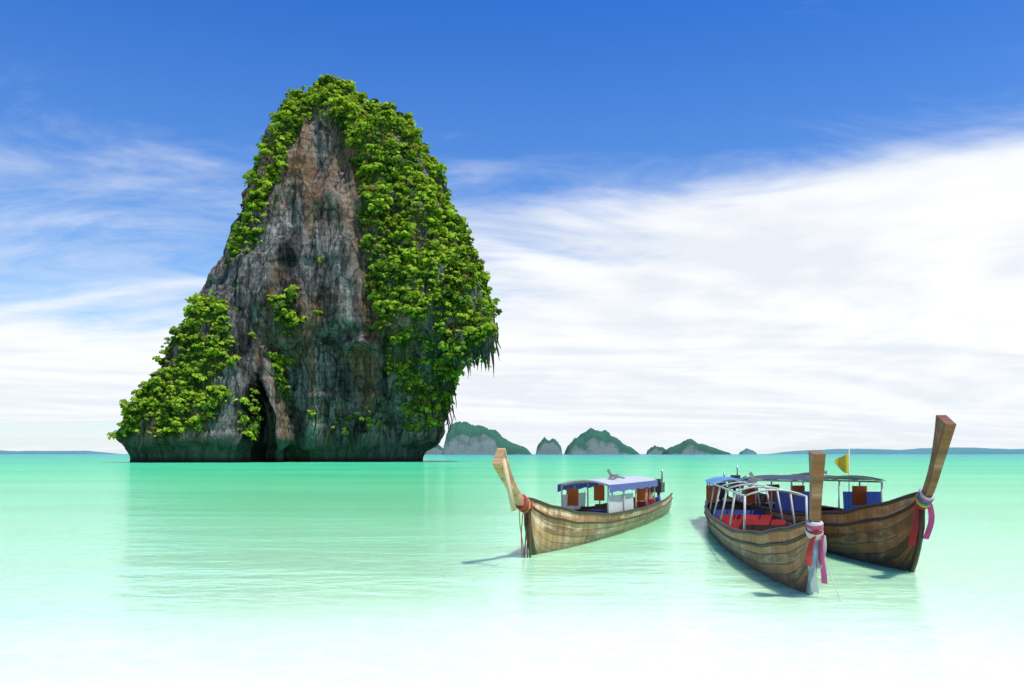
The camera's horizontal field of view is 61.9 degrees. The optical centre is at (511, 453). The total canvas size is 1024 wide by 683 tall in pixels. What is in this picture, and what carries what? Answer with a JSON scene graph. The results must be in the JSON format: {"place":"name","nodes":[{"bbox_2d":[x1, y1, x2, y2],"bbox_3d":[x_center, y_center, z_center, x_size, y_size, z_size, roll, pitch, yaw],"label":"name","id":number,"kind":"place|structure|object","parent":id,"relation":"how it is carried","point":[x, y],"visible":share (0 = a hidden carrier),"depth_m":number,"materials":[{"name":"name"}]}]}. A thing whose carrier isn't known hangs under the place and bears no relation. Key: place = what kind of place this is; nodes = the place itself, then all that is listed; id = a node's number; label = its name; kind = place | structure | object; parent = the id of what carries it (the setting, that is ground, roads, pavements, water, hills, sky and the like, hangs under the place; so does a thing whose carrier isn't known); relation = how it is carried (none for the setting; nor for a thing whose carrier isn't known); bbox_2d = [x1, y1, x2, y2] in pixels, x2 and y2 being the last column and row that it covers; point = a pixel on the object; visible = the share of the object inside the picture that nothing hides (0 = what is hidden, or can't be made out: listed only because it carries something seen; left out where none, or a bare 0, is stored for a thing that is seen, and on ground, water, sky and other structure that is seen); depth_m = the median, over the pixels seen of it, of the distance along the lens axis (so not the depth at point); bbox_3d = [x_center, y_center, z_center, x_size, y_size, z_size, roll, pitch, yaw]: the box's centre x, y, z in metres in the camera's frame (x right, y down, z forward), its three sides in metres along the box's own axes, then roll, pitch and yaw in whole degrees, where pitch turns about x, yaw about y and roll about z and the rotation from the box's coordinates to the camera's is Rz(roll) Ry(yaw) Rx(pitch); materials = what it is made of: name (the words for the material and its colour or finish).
{"place":"outdoors","nodes":[
{"label":"outdoors","id":0,"kind":"place"},
{"bbox_2d":[0,454,1023,682],"bbox_3d":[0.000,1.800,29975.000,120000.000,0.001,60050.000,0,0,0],"label":"sea","id":1,"kind":"structure","parent":0,"point":[118,568],"depth_m":11.86,"materials":[{"name":"teal liquid"}]},
{"bbox_2d":[0,450,116,453],"bbox_3d":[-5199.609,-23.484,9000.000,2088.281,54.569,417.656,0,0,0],"label":"coast","id":2,"kind":"structure","parent":1,"relation":"on","point":[47,452],"depth_m":8801.66},
{"bbox_2d":[116,83,494,462],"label":"rock cliff","id":3,"kind":"structure","parent":1,"relation":"in","point":[308,222],"depth_m":186.82,"materials":[{"name":"grey stone"}]},
{"bbox_2d":[107,73,502,455],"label":"vegetation","id":4,"kind":"object","parent":3,"relation":"on","point":[383,114],"visible":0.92,"depth_m":187.62,"materials":[{"name":"green plant"}]},
{"bbox_2d":[425,444,442,454],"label":"island","id":5,"kind":"structure","parent":1,"relation":"on","point":[437,449],"depth_m":2878.32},
{"bbox_2d":[442,421,531,454],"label":"island","id":6,"kind":"structure","parent":1,"relation":"in","point":[464,438],"depth_m":2523.50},
{"bbox_2d":[536,437,561,454],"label":"island","id":7,"kind":"structure","parent":1,"relation":"on","point":[545,446],"depth_m":2973.89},
{"bbox_2d":[492,448,672,557],"bbox_3d":[2.203,1.050,20.297,1.440,2.291,14.356,0,0,20],"label":"longtail boat","id":8,"kind":"object","parent":1,"relation":"on","point":[572,520],"visible":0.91,"depth_m":17.96,"materials":[{"name":"wood"}]},
{"bbox_2d":[564,428,639,454],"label":"island","id":9,"kind":"structure","parent":1,"relation":"on","point":[591,441],"depth_m":2731.61,"materials":[{"name":"green plant"}]},
{"bbox_2d":[646,445,665,453],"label":"island","id":10,"kind":"structure","parent":1,"relation":"on","point":[656,450],"depth_m":3179.41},
{"bbox_2d":[661,439,731,454],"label":"island","id":11,"kind":"structure","parent":1,"relation":"on","point":[689,447],"depth_m":2935.56,"materials":[{"name":"green plant"}]},
{"bbox_2d":[739,448,756,453],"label":"island","id":12,"kind":"structure","parent":1,"relation":"on","point":[747,451],"depth_m":4178.49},
{"bbox_2d":[704,451,840,601],"bbox_3d":[4.816,1.062,17.323,1.404,2.209,14.489,0,0,9],"label":"longtail boat","id":13,"kind":"object","parent":1,"relation":"on","point":[781,550],"visible":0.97,"depth_m":12.37,"materials":[{"name":"wood"}]},
{"bbox_2d":[718,415,955,571],"bbox_3d":[6.496,0.849,19.450,1.651,2.802,15.493,0,0,3],"label":"longtail boat","id":14,"kind":"object","parent":1,"relation":"on","point":[863,525],"visible":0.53,"depth_m":14.01,"materials":[{"name":"wood"}]},
{"bbox_2d":[0,0,1023,453],"label":"sky","id":15,"kind":"structure","parent":0,"point":[731,226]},
{"bbox_2d":[772,447,1023,453],"bbox_3d":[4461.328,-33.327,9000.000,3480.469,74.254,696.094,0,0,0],"label":"coast","id":16,"kind":"structure","parent":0,"point":[958,450],"depth_m":8670.19}
]}

